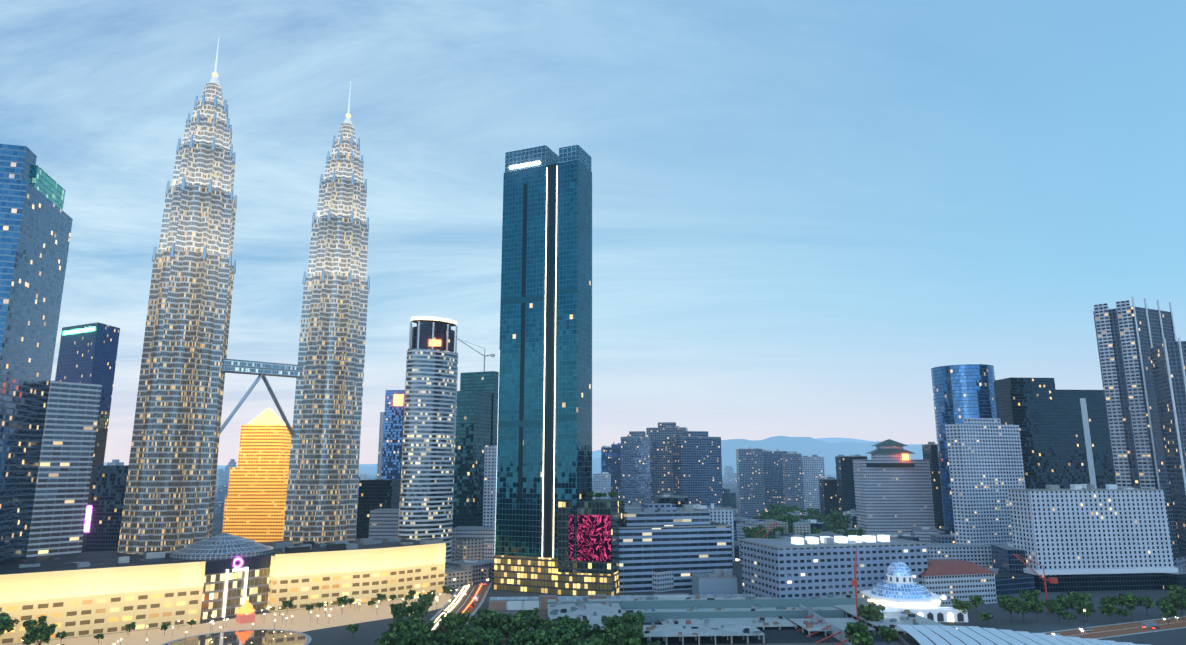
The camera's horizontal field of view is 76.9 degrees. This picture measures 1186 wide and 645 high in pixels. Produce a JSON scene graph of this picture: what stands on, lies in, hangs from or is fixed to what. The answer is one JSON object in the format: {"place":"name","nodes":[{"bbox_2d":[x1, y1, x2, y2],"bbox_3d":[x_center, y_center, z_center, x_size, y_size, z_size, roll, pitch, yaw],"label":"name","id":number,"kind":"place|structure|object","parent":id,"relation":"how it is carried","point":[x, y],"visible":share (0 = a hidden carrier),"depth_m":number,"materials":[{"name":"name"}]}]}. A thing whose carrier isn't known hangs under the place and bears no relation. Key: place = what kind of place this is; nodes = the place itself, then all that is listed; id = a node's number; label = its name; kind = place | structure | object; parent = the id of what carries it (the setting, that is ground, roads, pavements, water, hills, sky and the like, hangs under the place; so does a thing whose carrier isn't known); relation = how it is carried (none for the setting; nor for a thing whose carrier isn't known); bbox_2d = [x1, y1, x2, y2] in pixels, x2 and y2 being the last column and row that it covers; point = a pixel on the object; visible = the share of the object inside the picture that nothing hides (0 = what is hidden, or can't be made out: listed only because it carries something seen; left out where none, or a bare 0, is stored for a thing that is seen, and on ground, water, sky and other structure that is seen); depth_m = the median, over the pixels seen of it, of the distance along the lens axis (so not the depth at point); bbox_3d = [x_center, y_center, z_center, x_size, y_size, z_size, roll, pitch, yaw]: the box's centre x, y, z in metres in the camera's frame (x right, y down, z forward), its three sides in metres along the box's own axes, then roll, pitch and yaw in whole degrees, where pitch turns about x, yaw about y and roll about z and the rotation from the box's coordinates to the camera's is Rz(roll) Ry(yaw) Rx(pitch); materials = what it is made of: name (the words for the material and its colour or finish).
{"place":"outdoors","nodes":[
{"label":"outdoors","id":0,"kind":"place"},
{"bbox_2d":[11,593,451,644],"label":"lake and plaza","id":1,"kind":"structure","parent":0,"point":[290,631],"depth_m":450.90,"materials":[{"name":"grey"}]},
{"bbox_2d":[0,612,19,635],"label":"tree","id":2,"kind":"object","parent":1,"relation":"on","point":[7,622],"visible":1,"depth_m":397.69,"materials":[{"name":"green plant"}]},
{"bbox_2d":[24,623,57,644],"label":"tree","id":3,"kind":"object","parent":1,"relation":"on","point":[44,633],"visible":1,"depth_m":385.85,"materials":[{"name":"green plant"}]},
{"bbox_2d":[236,600,255,623],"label":"festive lantern display","id":4,"kind":"object","parent":1,"relation":"on","point":[245,614],"visible":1,"depth_m":471.66,"materials":[{"name":"red"}]},
{"bbox_2d":[222,408,292,541],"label":"high-rise building","id":5,"kind":"structure","parent":0,"point":[255,504],"depth_m":921.11,"materials":[{"name":"yellow"}]},
{"bbox_2d":[104,436,922,472],"bbox_3d":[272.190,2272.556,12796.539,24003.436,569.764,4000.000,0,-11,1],"label":"mountains","id":6,"kind":"structure","parent":0,"point":[810,447],"depth_m":11436.52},
{"bbox_2d":[104,438,922,466],"bbox_3d":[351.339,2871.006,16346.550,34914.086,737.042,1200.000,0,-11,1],"label":"mountains","id":7,"kind":"structure","parent":0,"point":[596,454],"depth_m":16809.35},
{"bbox_2d":[0,0,1185,465],"label":"sky","id":8,"kind":"structure","parent":0,"point":[804,211],"materials":[{"name":"blue"}]},
{"bbox_2d":[8,473,1185,644],"bbox_3d":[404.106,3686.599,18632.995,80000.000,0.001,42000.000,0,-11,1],"label":"ground","id":9,"kind":"structure","parent":0,"point":[368,633],"depth_m":480.39,"materials":[{"name":"grey asphalt"}]},
{"bbox_2d":[23,616,47,627],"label":"tree","id":10,"kind":"object","parent":9,"relation":"on","point":[41,621],"visible":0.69,"depth_m":420.10,"materials":[{"name":"green plant"}]},
{"bbox_2d":[0,144,72,563],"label":"tower","id":11,"kind":"structure","parent":9,"relation":"on","point":[36,220],"depth_m":488.49,"materials":[{"name":"blue glass"}]},
{"bbox_2d":[26,381,101,556],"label":"banded block","id":12,"kind":"structure","parent":9,"relation":"on","point":[63,480],"depth_m":530.38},
{"bbox_2d":[55,322,119,551],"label":"building","id":13,"kind":"structure","parent":9,"relation":"on","point":[88,353],"depth_m":812.10,"materials":[{"name":"blue"}]},
{"bbox_2d":[84,465,128,551],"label":"high-rise building","id":14,"kind":"structure","parent":9,"relation":"on","point":[103,518],"depth_m":707.90,"materials":[{"name":"black"}]},
{"bbox_2d":[117,38,236,554],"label":"skyscraper","id":15,"kind":"structure","parent":9,"relation":"on","point":[168,505],"depth_m":563.65,"materials":[{"name":"silver metal"}]},
{"bbox_2d":[218,359,302,435],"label":"skybridge","id":16,"kind":"object","parent":15,"relation":"attached to","point":[263,370],"visible":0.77,"depth_m":612.82,"materials":[{"name":"silver metal"}]},
{"bbox_2d":[0,538,445,644],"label":"shopping mall","id":17,"kind":"structure","parent":9,"relation":"on","point":[81,594],"depth_m":486.17,"materials":[{"name":"beige"}]},
{"bbox_2d":[169,533,273,559],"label":"domed roof","id":18,"kind":"structure","parent":17,"relation":"on","point":[224,546],"depth_m":508.90,"materials":[{"name":"silver metal"}]},
{"bbox_2d":[283,81,369,543],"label":"skyscraper","id":19,"kind":"structure","parent":9,"relation":"on","point":[322,494],"depth_m":634.62,"materials":[{"name":"silver metal"}]},
{"bbox_2d":[356,480,400,538],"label":"blocks","id":20,"kind":"structure","parent":9,"relation":"on","point":[378,508],"depth_m":800.22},
{"bbox_2d":[374,632,396,644],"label":"tree","id":21,"kind":"object","parent":9,"relation":"on","point":[383,637],"visible":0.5,"depth_m":376.16,"materials":[{"name":"green plant"}]},
{"bbox_2d":[377,390,404,479],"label":"high-rise building","id":22,"kind":"structure","parent":9,"relation":"on","point":[389,463],"depth_m":1045.61,"materials":[{"name":"blue glass"}]},
{"bbox_2d":[383,628,411,644],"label":"tree","id":23,"kind":"object","parent":9,"relation":"on","point":[403,637],"visible":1,"depth_m":361.51,"materials":[{"name":"green plant"}]},
{"bbox_2d":[391,609,405,618],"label":"tree","id":24,"kind":"object","parent":9,"relation":"on","point":[399,614],"visible":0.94,"depth_m":453.98,"materials":[{"name":"green plant"}]},
{"bbox_2d":[390,601,407,615],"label":"tree","id":25,"kind":"object","parent":9,"relation":"on","point":[397,605],"visible":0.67,"depth_m":461.46,"materials":[{"name":"green plant"}]},
{"bbox_2d":[391,615,415,632],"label":"tree","id":26,"kind":"object","parent":9,"relation":"on","point":[397,623],"visible":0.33,"depth_m":386.01,"materials":[{"name":"green plant"}]},
{"bbox_2d":[400,620,435,644],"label":"tree","id":27,"kind":"object","parent":9,"relation":"on","point":[420,632],"visible":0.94,"depth_m":370.56,"materials":[{"name":"green plant"}]},
{"bbox_2d":[414,600,431,612],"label":"tree","id":28,"kind":"object","parent":9,"relation":"on","point":[420,603],"visible":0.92,"depth_m":471.82,"materials":[{"name":"green plant"}]},
{"bbox_2d":[417,592,435,615],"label":"tree","id":29,"kind":"object","parent":9,"relation":"on","point":[428,597],"visible":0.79,"depth_m":492.65,"materials":[{"name":"green plant"}]},
{"bbox_2d":[398,316,457,560],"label":"skyscraper","id":30,"kind":"structure","parent":9,"relation":"on","point":[427,470],"depth_m":664.59,"materials":[{"name":"beige"}]},
{"bbox_2d":[432,631,450,644],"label":"tree","id":31,"kind":"object","parent":9,"relation":"on","point":[440,637],"visible":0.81,"depth_m":383.95,"materials":[{"name":"green plant"}]},
{"bbox_2d":[440,612,469,629],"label":"tree","id":32,"kind":"object","parent":9,"relation":"on","point":[457,619],"visible":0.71,"depth_m":401.01,"materials":[{"name":"green plant"}]},
{"bbox_2d":[448,627,483,644],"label":"tree","id":33,"kind":"object","parent":9,"relation":"on","point":[460,636],"visible":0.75,"depth_m":369.40,"materials":[{"name":"green plant"}]},
{"bbox_2d":[451,371,498,560],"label":"dark glass towers","id":34,"kind":"structure","parent":9,"relation":"on","point":[474,494],"depth_m":773.68,"materials":[{"name":"teal glass"}]},
{"bbox_2d":[469,630,501,644],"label":"tree","id":35,"kind":"object","parent":9,"relation":"on","point":[493,638],"visible":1,"depth_m":345.44,"materials":[{"name":"green plant"}]},
{"bbox_2d":[476,608,505,628],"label":"tree","id":36,"kind":"object","parent":9,"relation":"on","point":[489,613],"visible":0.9,"depth_m":404.71,"materials":[{"name":"green plant"}]},
{"bbox_2d":[499,614,529,644],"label":"tree","id":37,"kind":"object","parent":9,"relation":"on","point":[517,623],"visible":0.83,"depth_m":393.43,"materials":[{"name":"green plant"}]},
{"bbox_2d":[507,629,534,644],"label":"tree","id":38,"kind":"object","parent":9,"relation":"on","point":[516,638],"visible":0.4,"depth_m":369.10,"materials":[{"name":"green plant"}]},
{"bbox_2d":[518,607,538,627],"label":"tree","id":39,"kind":"object","parent":9,"relation":"on","point":[534,619],"visible":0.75,"depth_m":428.91,"materials":[{"name":"green plant"}]},
{"bbox_2d":[520,629,556,644],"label":"tree","id":40,"kind":"object","parent":9,"relation":"on","point":[531,636],"visible":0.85,"depth_m":353.94,"materials":[{"name":"green plant"}]},
{"bbox_2d":[494,145,591,595],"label":"skyscraper","id":41,"kind":"structure","parent":9,"relation":"on","point":[544,447],"depth_m":613.51,"materials":[{"name":"teal glass"}]},
{"bbox_2d":[538,620,558,631],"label":"tree","id":42,"kind":"object","parent":9,"relation":"on","point":[546,624],"visible":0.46,"depth_m":404.45,"materials":[{"name":"green plant"}]},
{"bbox_2d":[22,559,1086,644],"bbox_3d":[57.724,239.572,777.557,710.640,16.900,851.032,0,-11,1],"label":"street lights","id":43,"kind":"object","parent":9,"relation":"on","point":[943,597],"visible":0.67,"depth_m":486.49,"materials":[{"name":"grey"}]},
{"bbox_2d":[543,633,572,644],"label":"tree","id":44,"kind":"object","parent":9,"relation":"on","point":[560,639],"visible":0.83,"depth_m":353.05,"materials":[{"name":"green plant"}]},
{"bbox_2d":[551,625,572,635],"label":"tree","id":45,"kind":"object","parent":9,"relation":"on","point":[561,630],"visible":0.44,"depth_m":393.56,"materials":[{"name":"green plant"}]},
{"bbox_2d":[558,614,575,624],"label":"tree","id":46,"kind":"object","parent":9,"relation":"on","point":[565,620],"visible":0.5,"depth_m":411.34,"materials":[{"name":"green plant"}]},
{"bbox_2d":[566,623,585,639],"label":"tree","id":47,"kind":"object","parent":9,"relation":"on","point":[573,628],"visible":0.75,"depth_m":397.35,"materials":[{"name":"green plant"}]},
{"bbox_2d":[570,639,602,644],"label":"tree","id":48,"kind":"object","parent":9,"relation":"on","point":[594,642],"visible":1,"depth_m":349.50,"materials":[{"name":"green plant"}]},
{"bbox_2d":[558,499,624,595],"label":"building","id":49,"kind":"structure","parent":9,"relation":"on","point":[600,522],"depth_m":571.71,"materials":[{"name":"teal glass"}]},
{"bbox_2d":[585,624,604,635],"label":"tree","id":50,"kind":"object","parent":9,"relation":"on","point":[595,630],"visible":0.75,"depth_m":408.75,"materials":[{"name":"green plant"}]},
{"bbox_2d":[601,615,623,633],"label":"tree","id":51,"kind":"object","parent":9,"relation":"on","point":[615,621],"visible":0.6,"depth_m":397.67,"materials":[{"name":"green plant"}]},
{"bbox_2d":[604,625,637,644],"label":"tree","id":52,"kind":"object","parent":9,"relation":"on","point":[611,635],"visible":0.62,"depth_m":367.02,"materials":[{"name":"green plant"}]},
{"bbox_2d":[615,626,644,644],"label":"tree","id":53,"kind":"object","parent":9,"relation":"on","point":[637,636],"visible":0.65,"depth_m":365.05,"materials":[{"name":"green plant"}]},
{"bbox_2d":[622,610,645,626],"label":"tree","id":54,"kind":"object","parent":9,"relation":"on","point":[638,618],"visible":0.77,"depth_m":407.11,"materials":[{"name":"green plant"}]},
{"bbox_2d":[107,459,1185,595],"bbox_3d":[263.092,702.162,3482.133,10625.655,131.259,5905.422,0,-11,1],"label":"distant city","id":55,"kind":"object","parent":9,"relation":"on","point":[471,565],"visible":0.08,"depth_m":698.58,"materials":[{"name":"concrete"}]},
{"bbox_2d":[621,426,722,506],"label":"residential cluster","id":56,"kind":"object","parent":9,"relation":"on","point":[663,460],"visible":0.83,"depth_m":1051.55,"materials":[{"name":"concrete"}]},
{"bbox_2d":[629,422,707,436],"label":"residential cluster tops","id":57,"kind":"object","parent":56,"relation":"attached to","point":[671,424],"visible":0.67,"depth_m":1067.55,"materials":[{"name":"concrete"}]},
{"bbox_2d":[619,503,732,592],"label":"office building","id":58,"kind":"structure","parent":9,"relation":"on","point":[685,542],"depth_m":601.66,"materials":[{"name":"white"}]},
{"bbox_2d":[625,493,734,561],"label":"blocks","id":59,"kind":"structure","parent":9,"relation":"on","point":[723,515],"depth_m":783.34,"materials":[{"name":"grey concrete"}]},
{"bbox_2d":[692,569,737,594],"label":"box","id":60,"kind":"object","parent":9,"relation":"on","point":[718,581],"visible":1,"depth_m":563.74,"materials":[{"name":"blue"}]},
{"bbox_2d":[489,593,953,644],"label":"building","id":61,"kind":"structure","parent":9,"relation":"on","point":[714,619],"depth_m":470.64,"materials":[{"name":"grey concrete"}]},
{"bbox_2d":[742,527,766,537],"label":"tree","id":62,"kind":"object","parent":9,"relation":"on","point":[750,530],"visible":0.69,"depth_m":844.22,"materials":[{"name":"green plant"}]},
{"bbox_2d":[758,511,774,519],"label":"tree","id":63,"kind":"object","parent":9,"relation":"on","point":[764,515],"visible":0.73,"depth_m":1125.09,"materials":[{"name":"green plant"}]},
{"bbox_2d":[777,512,794,524],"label":"tree","id":64,"kind":"object","parent":9,"relation":"on","point":[785,517],"visible":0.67,"depth_m":1005.77,"materials":[{"name":"green plant"}]},
{"bbox_2d":[741,534,927,608],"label":"grey block","id":65,"kind":"structure","parent":9,"relation":"on","point":[794,567],"depth_m":521.39,"materials":[{"name":"grey concrete"}]},
{"bbox_2d":[828,512,845,524],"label":"tree","id":66,"kind":"object","parent":9,"relation":"on","point":[838,516],"visible":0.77,"depth_m":1019.12,"materials":[{"name":"green plant"}]},
{"bbox_2d":[736,442,943,528],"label":"buildings","id":67,"kind":"structure","parent":9,"relation":"on","point":[765,478],"depth_m":1376.02,"materials":[{"name":"grey concrete"}]},
{"bbox_2d":[852,548,858,619],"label":"crane","id":68,"kind":"object","parent":9,"relation":"on","point":[854,582],"visible":0.9,"depth_m":456.12,"materials":[{"name":"red"}]},
{"bbox_2d":[844,620,867,641],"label":"tree","id":69,"kind":"object","parent":9,"relation":"on","point":[858,626],"visible":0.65,"depth_m":388.36,"materials":[{"name":"green plant"}]},
{"bbox_2d":[850,630,873,644],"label":"tree","id":70,"kind":"object","parent":9,"relation":"on","point":[857,638],"visible":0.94,"depth_m":380.15,"materials":[{"name":"green plant"}]},
{"bbox_2d":[857,603,877,630],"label":"tree","id":71,"kind":"object","parent":9,"relation":"on","point":[862,609],"visible":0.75,"depth_m":447.01,"materials":[{"name":"green plant"}]},
{"bbox_2d":[868,601,884,629],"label":"tree","id":72,"kind":"object","parent":9,"relation":"on","point":[879,608],"visible":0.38,"depth_m":447.19,"materials":[{"name":"green plant"}]},
{"bbox_2d":[877,625,897,644],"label":"tree","id":73,"kind":"object","parent":9,"relation":"on","point":[887,634],"visible":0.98,"depth_m":397.59,"materials":[{"name":"green plant"}]},
{"bbox_2d":[853,439,934,536],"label":"menara atlan","id":74,"kind":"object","parent":9,"relation":"on","point":[893,487],"visible":0.92,"depth_m":872.49,"materials":[{"name":"grey"}]},
{"bbox_2d":[861,555,967,621],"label":"mosque","id":75,"kind":"structure","parent":9,"relation":"on","point":[898,589],"depth_m":488.83,"materials":[{"name":"blue"}]},
{"bbox_2d":[920,559,996,605],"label":"red roof block","id":76,"kind":"structure","parent":9,"relation":"on","point":[950,579],"depth_m":536.01,"materials":[{"name":"concrete"}]},
{"bbox_2d":[950,598,971,613],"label":"tree","id":77,"kind":"object","parent":9,"relation":"on","point":[961,605],"visible":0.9,"depth_m":473.31,"materials":[{"name":"green plant"}]},
{"bbox_2d":[931,364,998,533],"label":"skyscraper","id":78,"kind":"structure","parent":9,"relation":"on","point":[961,392],"depth_m":825.53,"materials":[{"name":"blue glass"}]},
{"bbox_2d":[926,418,1025,567],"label":"white residential tower","id":79,"kind":"structure","parent":9,"relation":"on","point":[986,466],"depth_m":705.94,"materials":[{"name":"white concrete"}]},
{"bbox_2d":[968,595,984,611],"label":"tree","id":80,"kind":"object","parent":9,"relation":"on","point":[976,601],"visible":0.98,"depth_m":499.00,"materials":[{"name":"green plant"}]},
{"bbox_2d":[996,597,1020,622],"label":"tree","id":81,"kind":"object","parent":9,"relation":"on","point":[1013,605],"visible":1,"depth_m":469.87,"materials":[{"name":"green plant"}]},
{"bbox_2d":[898,625,1149,644],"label":"roof","id":82,"kind":"structure","parent":9,"relation":"on","point":[928,637],"depth_m":370.50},
{"bbox_2d":[1018,601,1030,621],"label":"tree","id":83,"kind":"object","parent":9,"relation":"on","point":[1024,608],"visible":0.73,"depth_m":471.69,"materials":[{"name":"green plant"}]},
{"bbox_2d":[1019,589,1040,602],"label":"tree","id":84,"kind":"object","parent":9,"relation":"on","point":[1028,594],"visible":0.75,"depth_m":500.97,"materials":[{"name":"green plant"}]},
{"bbox_2d":[1013,553,1057,612],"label":"crane","id":85,"kind":"object","parent":9,"relation":"on","point":[1052,580],"visible":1,"depth_m":503.59,"materials":[{"name":"red"}]},
{"bbox_2d":[1027,599,1046,621],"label":"tree","id":86,"kind":"object","parent":9,"relation":"on","point":[1040,607],"visible":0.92,"depth_m":473.59,"materials":[{"name":"green plant"}]},
{"bbox_2d":[995,377,1114,488],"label":"dark tower","id":87,"kind":"structure","parent":9,"relation":"on","point":[1065,439],"depth_m":863.27,"materials":[{"name":"black glass"}]},
{"bbox_2d":[1049,603,1064,622],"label":"tree","id":88,"kind":"object","parent":9,"relation":"on","point":[1058,608],"visible":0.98,"depth_m":471.15,"materials":[{"name":"green plant"}]},
{"bbox_2d":[1055,594,1073,609],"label":"tree","id":89,"kind":"object","parent":9,"relation":"on","point":[1061,598],"visible":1,"depth_m":488.75,"materials":[{"name":"green plant"}]},
{"bbox_2d":[1067,590,1091,614],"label":"tree","id":90,"kind":"object","parent":9,"relation":"on","point":[1081,597],"visible":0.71,"depth_m":495.32,"materials":[{"name":"green plant"}]},
{"bbox_2d":[1073,600,1093,620],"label":"tree","id":91,"kind":"object","parent":9,"relation":"on","point":[1081,606],"visible":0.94,"depth_m":471.29,"materials":[{"name":"green plant"}]},
{"bbox_2d":[1008,484,1178,591],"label":"office building","id":92,"kind":"structure","parent":9,"relation":"on","point":[1086,537],"depth_m":598.62,"materials":[{"name":"concrete"}]},
{"bbox_2d":[1098,603,1116,623],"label":"tree","id":93,"kind":"object","parent":9,"relation":"on","point":[1111,610],"visible":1,"depth_m":466.74,"materials":[{"name":"green plant"}]},
{"bbox_2d":[1116,608,1131,621],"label":"tree","id":94,"kind":"object","parent":9,"relation":"on","point":[1120,611],"visible":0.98,"depth_m":474.96,"materials":[{"name":"green plant"}]},
{"bbox_2d":[1117,592,1138,619],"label":"tree","id":95,"kind":"object","parent":9,"relation":"on","point":[1129,600],"visible":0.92,"depth_m":478.53,"materials":[{"name":"green plant"}]},
{"bbox_2d":[1093,296,1179,552],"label":"tall tower","id":96,"kind":"structure","parent":9,"relation":"on","point":[1128,336],"depth_m":731.50,"materials":[{"name":"white"}]},
{"bbox_2d":[1136,596,1152,615],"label":"tree","id":97,"kind":"object","parent":9,"relation":"on","point":[1148,603],"visible":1,"depth_m":491.26,"materials":[{"name":"green plant"}]},
{"bbox_2d":[1151,338,1185,553],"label":"tower","id":98,"kind":"structure","parent":9,"relation":"on","point":[1169,362],"depth_m":646.09,"materials":[{"name":"white"}]},
{"bbox_2d":[1159,603,1177,624],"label":"tree","id":99,"kind":"object","parent":9,"relation":"on","point":[1166,609],"visible":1,"depth_m":461.93,"materials":[{"name":"green plant"}]},
{"bbox_2d":[1166,592,1185,618],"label":"tree","id":100,"kind":"object","parent":9,"relation":"on","point":[1176,597],"visible":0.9,"depth_m":483.46,"materials":[{"name":"green plant"}]},
{"bbox_2d":[1167,584,1185,613],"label":"tree","id":101,"kind":"object","parent":9,"relation":"on","point":[1180,589],"visible":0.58,"depth_m":501.58,"materials":[{"name":"green plant"}]},
{"bbox_2d":[593,442,620,498],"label":"blue towers","id":102,"kind":"structure","parent":0,"point":[607,479],"depth_m":1615.31,"materials":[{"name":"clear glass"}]},
{"bbox_2d":[430,580,1185,644],"bbox_3d":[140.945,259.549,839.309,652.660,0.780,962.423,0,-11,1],"label":"roads","id":103,"kind":"structure","parent":0,"point":[457,605],"depth_m":467.56,"materials":[{"name":"asphalt"}]},
{"bbox_2d":[442,580,1181,634],"bbox_3d":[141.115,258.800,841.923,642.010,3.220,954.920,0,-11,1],"label":"cars","id":104,"kind":"object","parent":103,"relation":"on","point":[1151,624],"visible":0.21,"depth_m":454.77,"materials":[{"name":"red paint"}]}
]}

